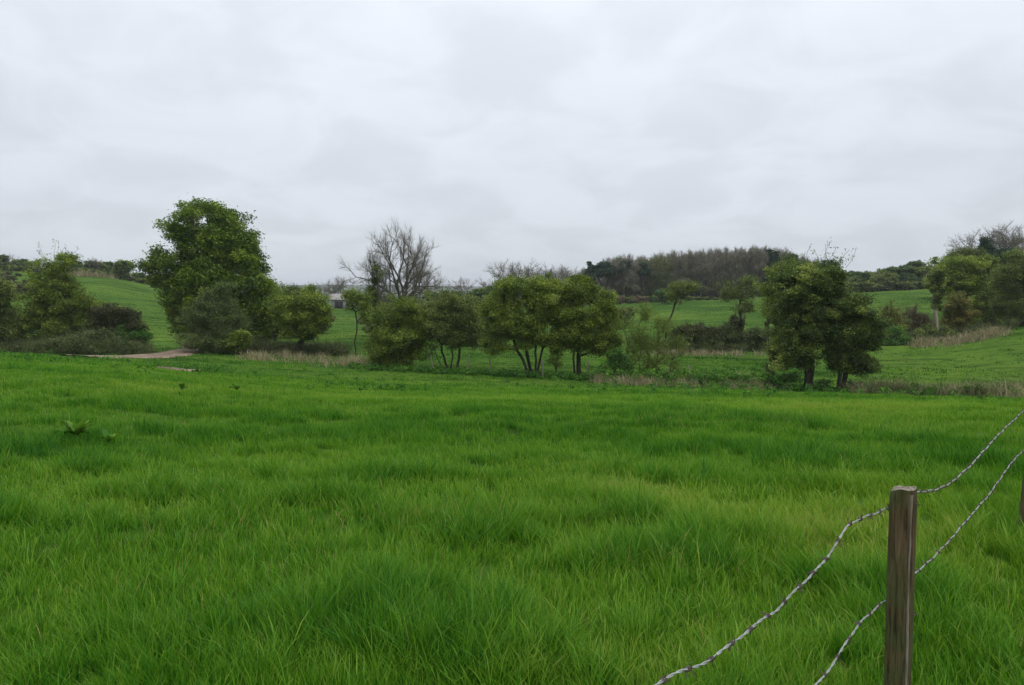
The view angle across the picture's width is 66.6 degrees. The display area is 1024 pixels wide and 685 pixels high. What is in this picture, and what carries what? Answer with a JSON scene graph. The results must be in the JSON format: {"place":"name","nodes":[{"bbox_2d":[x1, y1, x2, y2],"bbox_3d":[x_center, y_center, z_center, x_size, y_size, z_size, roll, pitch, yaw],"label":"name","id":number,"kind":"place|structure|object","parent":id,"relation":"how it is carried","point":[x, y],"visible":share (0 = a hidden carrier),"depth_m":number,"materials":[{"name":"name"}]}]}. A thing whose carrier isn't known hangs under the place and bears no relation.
{"place":"outdoors","nodes":[
{"label":"outdoors","id":0,"kind":"place"},
{"bbox_2d":[60,349,205,357],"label":"track","id":1,"kind":"structure","parent":0,"point":[173,353],"depth_m":52.87,"materials":[{"name":"grey gravel"}]},
{"bbox_2d":[0,270,1023,684],"bbox_3d":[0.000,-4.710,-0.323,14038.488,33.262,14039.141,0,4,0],"label":"ground","id":2,"kind":"structure","parent":0,"point":[954,356],"depth_m":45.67,"materials":[{"name":"green plant"}]},
{"bbox_2d":[0,268,24,342],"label":"hedge tree","id":3,"kind":"object","parent":2,"relation":"on","point":[9,317],"visible":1,"depth_m":55.90,"materials":[{"name":"green plant"}]},
{"bbox_2d":[7,239,116,341],"bbox_3d":[-35.002,-3.610,60.087,9.766,8.811,5.651,0,4,0],"label":"hawthorn tree","id":4,"kind":"object","parent":2,"relation":"on","point":[50,313],"visible":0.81,"depth_m":59.21,"materials":[{"name":"green plant"}]},
{"bbox_2d":[54,418,93,435],"bbox_3d":[-4.601,0.880,8.215,0.361,0.206,0.264,-2,4,-22],"label":"dock plant","id":5,"kind":"object","parent":2,"relation":"on","point":[80,426],"visible":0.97,"depth_m":8.15,"materials":[{"name":"green plant"}]},
{"bbox_2d":[0,323,162,354],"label":"bramble scrub","id":6,"kind":"object","parent":2,"relation":"on","point":[80,341],"visible":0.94,"depth_m":55.17,"materials":[{"name":"green plant"}]},
{"bbox_2d":[100,428,118,442],"bbox_3d":[-4.094,0.932,7.893,0.198,0.163,0.194,3,5,35],"label":"dock plant","id":7,"kind":"object","parent":2,"relation":"on","point":[107,436],"visible":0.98,"depth_m":7.88,"materials":[{"name":"green plant"}]},
{"bbox_2d":[81,301,150,333],"bbox_3d":[-30.061,-1.175,59.200,5.200,4.163,4.124,0,4,0],"label":"blackthorn bush","id":8,"kind":"object","parent":2,"relation":"on","point":[108,314],"visible":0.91,"depth_m":58.25,"materials":[{"name":"green plant"}]},
{"bbox_2d":[112,259,134,279],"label":"holly tree","id":9,"kind":"object","parent":2,"relation":"on","point":[122,267],"visible":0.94,"depth_m":166.50,"materials":[{"name":"green plant"}]},
{"bbox_2d":[110,320,155,345],"bbox_3d":[-28.742,-0.295,58.160,3.968,2.760,3.290,-1,4,-20],"label":"blackthorn bush","id":10,"kind":"object","parent":2,"relation":"on","point":[143,335],"visible":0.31,"depth_m":58.02,"materials":[{"name":"green plant"}]},
{"bbox_2d":[130,196,283,349],"bbox_3d":[-23.809,-5.316,60.932,12.192,12.413,6.610,0,4,0],"label":"chestnut tree","id":11,"kind":"object","parent":2,"relation":"on","point":[225,245],"visible":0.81,"depth_m":59.70,"materials":[{"name":"green plant"}]},
{"bbox_2d":[172,277,255,353],"bbox_3d":[-21.960,-1.735,56.773,5.534,6.044,5.512,3,5,38],"label":"willow bush","id":12,"kind":"object","parent":2,"relation":"on","point":[210,331],"visible":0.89,"depth_m":56.27,"materials":[{"name":"green plant"}]},
{"bbox_2d":[223,329,253,354],"bbox_3d":[-19.680,-0.033,56.203,2.523,2.228,2.179,-4,5,-43],"label":"hedge bush","id":13,"kind":"object","parent":2,"relation":"on","point":[242,339],"visible":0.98,"depth_m":55.83,"materials":[{"name":"green plant"}]},
{"bbox_2d":[253,282,326,341],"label":"hedge tree","id":14,"kind":"object","parent":2,"relation":"on","point":[285,289],"visible":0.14,"depth_m":69.74,"materials":[{"name":"green plant"}]},
{"bbox_2d":[260,283,336,355],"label":"tree","id":15,"kind":"object","parent":2,"relation":"on","point":[302,316],"visible":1,"depth_m":56.28,"materials":[{"name":"green plant"}]},
{"bbox_2d":[324,276,351,297],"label":"bare tree","id":16,"kind":"object","parent":2,"relation":"on","point":[340,286],"visible":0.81,"depth_m":189.16,"materials":[{"name":"grey plant"}]},
{"bbox_2d":[330,294,357,308],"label":"farm shed","id":17,"kind":"structure","parent":2,"relation":"on","point":[338,302],"depth_m":167.71,"materials":[{"name":"white paint"}]},
{"bbox_2d":[339,283,376,354],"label":"young tree","id":18,"kind":"object","parent":2,"relation":"on","point":[359,300],"visible":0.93,"depth_m":56.72,"materials":[{"name":"green plant"}]},
{"bbox_2d":[364,261,384,328],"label":"ivy clad tree","id":19,"kind":"object","parent":2,"relation":"on","point":[374,280],"visible":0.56,"depth_m":67.56,"materials":[{"name":"green plant"}]},
{"bbox_2d":[358,246,392,337],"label":"bare tree","id":20,"kind":"object","parent":2,"relation":"on","point":[370,268],"visible":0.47,"depth_m":68.79,"materials":[{"name":"grey plant"}]},
{"bbox_2d":[336,213,448,344],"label":"bare tree","id":21,"kind":"object","parent":2,"relation":"on","point":[418,275],"visible":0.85,"depth_m":69.32,"materials":[{"name":"grey plant"}]},
{"bbox_2d":[358,292,437,366],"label":"hawthorn tree","id":22,"kind":"object","parent":2,"relation":"on","point":[386,345],"visible":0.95,"depth_m":48.97,"materials":[{"name":"green plant"}]},
{"bbox_2d":[395,263,440,299],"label":"bare tree","id":23,"kind":"object","parent":2,"relation":"on","point":[436,281],"visible":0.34,"depth_m":189.22,"materials":[{"name":"grey plant"}]},
{"bbox_2d":[408,286,486,367],"bbox_3d":[-4.176,-0.980,49.914,5.117,5.544,4.583,2,5,32],"label":"hawthorn tree","id":24,"kind":"object","parent":2,"relation":"on","point":[454,318],"visible":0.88,"depth_m":49.41,"materials":[{"name":"green plant"}]},
{"bbox_2d":[446,278,473,293],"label":"bare tree","id":25,"kind":"object","parent":2,"relation":"on","point":[458,288],"visible":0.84,"depth_m":189.55,"materials":[{"name":"grey plant"}]},
{"bbox_2d":[466,288,487,305],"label":"hedgerow tree","id":26,"kind":"object","parent":2,"relation":"on","point":[477,292],"visible":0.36,"depth_m":148.23,"materials":[{"name":"green plant"}]},
{"bbox_2d":[0,348,993,399],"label":"meadow weeds","id":27,"kind":"object","parent":2,"relation":"on","point":[203,366],"visible":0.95,"depth_m":29.06,"materials":[{"name":"green plant"}]},
{"bbox_2d":[483,259,524,279],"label":"bare tree","id":28,"kind":"object","parent":2,"relation":"on","point":[498,274],"visible":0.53,"depth_m":203.72,"materials":[{"name":"grey plant"}]},
{"bbox_2d":[496,258,540,305],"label":"bare tree","id":29,"kind":"object","parent":2,"relation":"on","point":[527,271],"visible":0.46,"depth_m":206.26,"materials":[{"name":"grey plant"}]},
{"bbox_2d":[470,269,586,373],"bbox_3d":[1.051,-1.100,46.451,7.173,6.496,4.949,0,4,0],"label":"hawthorn tree","id":30,"kind":"object","parent":2,"relation":"on","point":[538,294],"visible":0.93,"depth_m":45.75,"materials":[{"name":"green plant"}]},
{"bbox_2d":[64,269,1023,397],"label":"dry grass","id":31,"kind":"structure","parent":2,"relation":"on","point":[981,335],"depth_m":52.31,"materials":[{"name":"plant"}]},
{"bbox_2d":[545,349,562,371],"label":"elder sapling","id":32,"kind":"object","parent":2,"relation":"on","point":[552,359],"visible":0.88,"depth_m":46.08,"materials":[{"name":"green plant"}]},
{"bbox_2d":[538,263,579,302],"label":"bare tree","id":33,"kind":"object","parent":2,"relation":"on","point":[557,275],"visible":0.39,"depth_m":206.80,"materials":[{"name":"grey plant"}]},
{"bbox_2d":[543,270,627,374],"bbox_3d":[4.256,-1.028,46.039,5.647,6.470,3.722,0,4,0],"label":"hawthorn tree","id":34,"kind":"object","parent":2,"relation":"on","point":[587,331],"visible":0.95,"depth_m":45.45,"materials":[{"name":"green plant"}]},
{"bbox_2d":[584,261,599,304],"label":"conifer tree","id":35,"kind":"object","parent":2,"relation":"on","point":[589,268],"visible":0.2,"depth_m":191.67,"materials":[{"name":"green plant"}]},
{"bbox_2d":[591,261,612,289],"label":"pine tree","id":36,"kind":"object","parent":2,"relation":"on","point":[599,269],"visible":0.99,"depth_m":190.23,"materials":[{"name":"green plant"}]},
{"bbox_2d":[598,258,623,291],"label":"woodland tree","id":37,"kind":"object","parent":2,"relation":"on","point":[607,286],"visible":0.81,"depth_m":194.03,"materials":[{"name":"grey plant"}]},
{"bbox_2d":[600,347,636,372],"bbox_3d":[6.140,1.301,44.560,2.252,2.137,1.681,0,4,0],"label":"elder bush","id":38,"kind":"object","parent":2,"relation":"on","point":[616,361],"visible":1,"depth_m":44.50,"materials":[{"name":"green plant"}]},
{"bbox_2d":[611,257,636,295],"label":"woodland tree","id":39,"kind":"object","parent":2,"relation":"on","point":[617,288],"visible":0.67,"depth_m":194.75,"materials":[{"name":"grey plant"}]},
{"bbox_2d":[616,261,631,296],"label":"pine tree","id":40,"kind":"object","parent":2,"relation":"on","point":[628,264],"visible":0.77,"depth_m":193.29,"materials":[{"name":"green plant"}]},
{"bbox_2d":[604,313,647,370],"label":"thin sapling","id":41,"kind":"object","parent":2,"relation":"on","point":[622,327],"visible":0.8,"depth_m":45.04,"materials":[{"name":"green plant"}]},
{"bbox_2d":[617,306,636,322],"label":"hedgerow tree","id":42,"kind":"object","parent":2,"relation":"on","point":[627,310],"visible":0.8,"depth_m":109.29,"materials":[{"name":"green plant"}]},
{"bbox_2d":[619,261,647,294],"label":"woodland tree","id":43,"kind":"object","parent":2,"relation":"on","point":[635,279],"visible":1,"depth_m":191.38,"materials":[{"name":"grey plant"}]},
{"bbox_2d":[244,314,1023,397],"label":"hedge bottom scrub","id":44,"kind":"object","parent":2,"relation":"on","point":[335,348],"visible":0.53,"depth_m":58.71,"materials":[{"name":"green plant"}]},
{"bbox_2d":[620,330,660,376],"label":"thin sapling","id":45,"kind":"object","parent":2,"relation":"on","point":[651,359],"visible":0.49,"depth_m":44.91,"materials":[{"name":"green plant"}]},
{"bbox_2d":[633,262,652,295],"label":"pine tree","id":46,"kind":"object","parent":2,"relation":"on","point":[643,270],"visible":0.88,"depth_m":191.61,"materials":[{"name":"green plant"}]},
{"bbox_2d":[625,300,663,369],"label":"thin sapling","id":47,"kind":"object","parent":2,"relation":"on","point":[644,311],"visible":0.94,"depth_m":44.97,"materials":[{"name":"green plant"}]},
{"bbox_2d":[632,257,658,295],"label":"woodland tree","id":48,"kind":"object","parent":2,"relation":"on","point":[652,286],"visible":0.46,"depth_m":195.41,"materials":[{"name":"grey plant"}]},
{"bbox_2d":[642,253,670,290],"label":"woodland tree","id":49,"kind":"object","parent":2,"relation":"on","point":[656,268],"visible":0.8,"depth_m":194.07,"materials":[{"name":"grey plant"}]},
{"bbox_2d":[640,314,678,369],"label":"thin sapling","id":50,"kind":"object","parent":2,"relation":"on","point":[663,324],"visible":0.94,"depth_m":44.97,"materials":[{"name":"green plant"}]},
{"bbox_2d":[652,289,668,304],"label":"hedgerow tree","id":51,"kind":"object","parent":2,"relation":"on","point":[657,293],"visible":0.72,"depth_m":159.54,"materials":[{"name":"green plant"}]},
{"bbox_2d":[654,257,679,289],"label":"woodland tree","id":52,"kind":"object","parent":2,"relation":"on","point":[669,277],"visible":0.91,"depth_m":194.12,"materials":[{"name":"grey plant"}]},
{"bbox_2d":[656,332,694,374],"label":"thin sapling","id":53,"kind":"object","parent":2,"relation":"on","point":[676,342],"visible":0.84,"depth_m":45.03,"materials":[{"name":"green plant"}]},
{"bbox_2d":[662,253,692,299],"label":"woodland tree","id":54,"kind":"object","parent":2,"relation":"on","point":[683,268],"visible":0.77,"depth_m":193.64,"materials":[{"name":"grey plant"}]},
{"bbox_2d":[661,277,703,338],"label":"slender tree","id":55,"kind":"object","parent":2,"relation":"on","point":[681,288],"visible":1,"depth_m":66.55,"materials":[{"name":"green plant"}]},
{"bbox_2d":[347,362,1021,395],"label":"hedge bottom weeds","id":56,"kind":"object","parent":2,"relation":"on","point":[715,377],"visible":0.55,"depth_m":43.72,"materials":[{"name":"green plant"}]},
{"bbox_2d":[670,252,702,281],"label":"woodland tree","id":57,"kind":"object","parent":2,"relation":"on","point":[693,273],"visible":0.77,"depth_m":193.91,"materials":[{"name":"grey plant"}]},
{"bbox_2d":[661,318,719,348],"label":"bramble bush","id":58,"kind":"object","parent":2,"relation":"on","point":[697,331],"visible":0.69,"depth_m":65.50,"materials":[{"name":"green plant"}]},
{"bbox_2d":[688,247,711,296],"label":"woodland tree","id":59,"kind":"object","parent":2,"relation":"on","point":[704,265],"visible":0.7,"depth_m":194.90,"materials":[{"name":"grey plant"}]},
{"bbox_2d":[695,286,713,296],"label":"understorey shrub","id":60,"kind":"object","parent":2,"relation":"on","point":[705,290],"visible":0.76,"depth_m":201.71,"materials":[{"name":"green plant"}]},
{"bbox_2d":[701,250,720,286],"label":"woodland tree","id":61,"kind":"object","parent":2,"relation":"on","point":[704,282],"visible":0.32,"depth_m":209.73,"materials":[{"name":"grey plant"}]},
{"bbox_2d":[699,318,742,348],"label":"bramble bush","id":62,"kind":"object","parent":2,"relation":"on","point":[734,336],"visible":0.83,"depth_m":65.15,"materials":[{"name":"green plant"}]},
{"bbox_2d":[709,250,734,298],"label":"woodland tree","id":63,"kind":"object","parent":2,"relation":"on","point":[723,273],"visible":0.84,"depth_m":195.67,"materials":[{"name":"grey plant"}]},
{"bbox_2d":[718,249,748,288],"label":"woodland tree","id":64,"kind":"object","parent":2,"relation":"on","point":[736,267],"visible":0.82,"depth_m":192.98,"materials":[{"name":"grey plant"}]},
{"bbox_2d":[721,298,747,342],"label":"ivy clad tree","id":65,"kind":"object","parent":2,"relation":"on","point":[736,320],"visible":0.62,"depth_m":65.82,"materials":[{"name":"green plant"}]},
{"bbox_2d":[718,273,761,317],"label":"tree","id":66,"kind":"object","parent":2,"relation":"on","point":[731,293],"visible":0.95,"depth_m":67.57,"materials":[{"name":"green plant"}]},
{"bbox_2d":[728,246,766,294],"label":"woodland tree","id":67,"kind":"object","parent":2,"relation":"on","point":[744,260],"visible":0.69,"depth_m":194.83,"materials":[{"name":"plant"}]},
{"bbox_2d":[739,325,773,348],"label":"bramble bush","id":68,"kind":"object","parent":2,"relation":"on","point":[751,333],"visible":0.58,"depth_m":65.41,"materials":[{"name":"green plant"}]},
{"bbox_2d":[746,247,769,296],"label":"woodland tree","id":69,"kind":"object","parent":2,"relation":"on","point":[757,253],"visible":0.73,"depth_m":193.65,"materials":[{"name":"plant"}]},
{"bbox_2d":[757,249,774,294],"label":"conifer tree","id":70,"kind":"object","parent":2,"relation":"on","point":[770,255],"visible":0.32,"depth_m":193.69,"materials":[{"name":"green plant"}]},
{"bbox_2d":[763,345,785,386],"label":"sapling","id":71,"kind":"object","parent":2,"relation":"on","point":[768,368],"visible":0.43,"depth_m":41.79,"materials":[{"name":"green plant"}]},
{"bbox_2d":[747,252,821,364],"bbox_3d":[19.692,-2.453,55.791,5.455,8.492,3.840,0,4,0],"label":"lime green tree","id":72,"kind":"object","parent":2,"relation":"on","point":[765,293],"visible":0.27,"depth_m":55.66,"materials":[{"name":"green plant"}]},
{"bbox_2d":[758,237,857,391],"bbox_3d":[15.818,-1.414,41.586,5.222,8.356,3.958,0,4,0],"label":"ivy clad tree","id":73,"kind":"object","parent":2,"relation":"on","point":[810,291],"visible":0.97,"depth_m":40.89,"materials":[{"name":"green plant"}]},
{"bbox_2d":[774,370,862,389],"bbox_3d":[16.385,2.059,41.773,4.848,1.289,1.843,0,4,0],"label":"nettle clump","id":74,"kind":"object","parent":2,"relation":"on","point":[795,377],"visible":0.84,"depth_m":41.72,"materials":[{"name":"green plant"}]},
{"bbox_2d":[815,291,893,392],"bbox_3d":[17.944,-0.035,41.382,4.255,5.645,3.533,0,4,0],"label":"ivy clad tree","id":75,"kind":"object","parent":2,"relation":"on","point":[864,332],"visible":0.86,"depth_m":40.61,"materials":[{"name":"green plant"}]},
{"bbox_2d":[847,270,861,282],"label":"hedgerow tree","id":76,"kind":"object","parent":2,"relation":"on","point":[856,275],"visible":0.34,"depth_m":169.64,"materials":[{"name":"green plant"}]},
{"bbox_2d":[853,280,879,291],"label":"hedge shrub","id":77,"kind":"object","parent":2,"relation":"on","point":[864,284],"visible":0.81,"depth_m":166.50,"materials":[{"name":"green plant"}]},
{"bbox_2d":[868,273,885,290],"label":"hedgerow tree","id":78,"kind":"object","parent":2,"relation":"on","point":[879,277],"visible":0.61,"depth_m":169.90,"materials":[{"name":"green plant"}]},
{"bbox_2d":[874,278,899,290],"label":"hedge shrub","id":79,"kind":"object","parent":2,"relation":"on","point":[886,288],"visible":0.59,"depth_m":168.57,"materials":[{"name":"green plant"}]},
{"bbox_2d":[876,300,909,336],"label":"brown shrub","id":80,"kind":"object","parent":2,"relation":"on","point":[890,313],"visible":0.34,"depth_m":69.67,"materials":[{"name":"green plant"}]},
{"bbox_2d":[881,323,915,344],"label":"hedge bush","id":81,"kind":"object","parent":2,"relation":"on","point":[901,339],"visible":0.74,"depth_m":67.76,"materials":[{"name":"green plant"}]},
{"bbox_2d":[884,485,920,684],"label":"fence post","id":82,"kind":"object","parent":2,"relation":"on","point":[900,612],"visible":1,"depth_m":2.74,"materials":[{"name":"brown wood"}]},
{"bbox_2d":[655,408,1023,684],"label":"barbed wire","id":83,"kind":"object","parent":82,"relation":"attached to","point":[734,641],"visible":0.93,"depth_m":2.21,"materials":[{"name":"silver metal"}]},
{"bbox_2d":[814,449,1023,684],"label":"barbed wire","id":84,"kind":"object","parent":82,"relation":"attached to","point":[825,675],"visible":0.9,"depth_m":3.21,"materials":[{"name":"silver metal"}]},
{"bbox_2d":[890,265,918,289],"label":"hedgerow tree","id":85,"kind":"object","parent":2,"relation":"on","point":[902,269],"visible":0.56,"depth_m":170.04,"materials":[{"name":"green plant"}]},
{"bbox_2d":[895,281,916,289],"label":"hedge shrub","id":86,"kind":"object","parent":2,"relation":"on","point":[907,285],"visible":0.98,"depth_m":165.74,"materials":[{"name":"green plant"}]},
{"bbox_2d":[899,265,922,286],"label":"hedgerow tree","id":87,"kind":"object","parent":2,"relation":"on","point":[913,271],"visible":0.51,"depth_m":169.97,"materials":[{"name":"green plant"}]},
{"bbox_2d":[904,259,930,267],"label":"hedgerow tree","id":88,"kind":"object","parent":2,"relation":"on","point":[918,263],"visible":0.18,"depth_m":178.83,"materials":[{"name":"green plant"}]},
{"bbox_2d":[898,300,938,331],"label":"brown shrub","id":89,"kind":"object","parent":2,"relation":"on","point":[917,318],"visible":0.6,"depth_m":70.59,"materials":[{"name":"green plant"}]},
{"bbox_2d":[915,266,930,288],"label":"hedgerow tree","id":90,"kind":"object","parent":2,"relation":"on","point":[922,272],"visible":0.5,"depth_m":170.31,"materials":[{"name":"green plant"}]},
{"bbox_2d":[910,323,959,338],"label":"hedge bush","id":91,"kind":"object","parent":2,"relation":"on","point":[943,328],"visible":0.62,"depth_m":69.48,"materials":[{"name":"green plant"}]},
{"bbox_2d":[924,256,946,330],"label":"ivy clad tree","id":92,"kind":"object","parent":2,"relation":"on","point":[937,284],"visible":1,"depth_m":69.62,"materials":[{"name":"green plant"}]},
{"bbox_2d":[939,290,982,330],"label":"bush","id":93,"kind":"object","parent":2,"relation":"on","point":[957,312],"visible":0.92,"depth_m":71.42,"materials":[{"name":"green plant"}]},
{"bbox_2d":[922,252,1002,307],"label":"round tree","id":94,"kind":"object","parent":2,"relation":"on","point":[966,274],"visible":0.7,"depth_m":82.37,"materials":[{"name":"green plant"}]},
{"bbox_2d":[936,245,990,262],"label":"tree","id":95,"kind":"object","parent":2,"relation":"on","point":[964,251],"visible":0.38,"depth_m":110.50,"materials":[{"name":"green plant"}]},
{"bbox_2d":[943,231,1002,250],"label":"bare tree","id":96,"kind":"object","parent":2,"relation":"on","point":[959,244],"visible":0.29,"depth_m":129.03,"materials":[{"name":"grey plant"}]},
{"bbox_2d":[968,285,994,325],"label":"hedge bush","id":97,"kind":"object","parent":2,"relation":"on","point":[978,302],"visible":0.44,"depth_m":73.57,"materials":[{"name":"green plant"}]},
{"bbox_2d":[976,236,1000,259],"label":"conifer tree","id":98,"kind":"object","parent":2,"relation":"on","point":[987,245],"visible":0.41,"depth_m":116.67,"materials":[{"name":"green plant"}]},
{"bbox_2d":[964,226,1022,248],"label":"bare tree","id":99,"kind":"object","parent":2,"relation":"on","point":[1006,238],"visible":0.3,"depth_m":128.97,"materials":[{"name":"plant"}]},
{"bbox_2d":[982,223,1023,254],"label":"bare tree","id":100,"kind":"object","parent":2,"relation":"on","point":[1009,243],"visible":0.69,"depth_m":128.49,"materials":[{"name":"grey plant"}]},
{"bbox_2d":[984,246,1023,325],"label":"hedge tree","id":101,"kind":"object","parent":2,"relation":"on","point":[1008,279],"visible":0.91,"depth_m":71.24,"materials":[{"name":"green plant"}]},
{"bbox_2d":[984,291,1023,326],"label":"hedge bush","id":102,"kind":"object","parent":2,"relation":"on","point":[997,305],"visible":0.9,"depth_m":71.52,"materials":[{"name":"green plant"}]},
{"bbox_2d":[994,246,1015,264],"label":"holly bush","id":103,"kind":"object","parent":2,"relation":"on","point":[1001,250],"visible":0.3,"depth_m":118.50,"materials":[{"name":"green plant"}]},
{"bbox_2d":[1017,470,1023,535],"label":"fence post","id":104,"kind":"object","parent":2,"relation":"on","point":[1021,509],"visible":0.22,"depth_m":5.09,"materials":[{"name":"brown wood"}]},
{"bbox_2d":[0,0,1023,286],"label":"sky","id":105,"kind":"structure","parent":0,"point":[573,133],"materials":[{"name":"white"}]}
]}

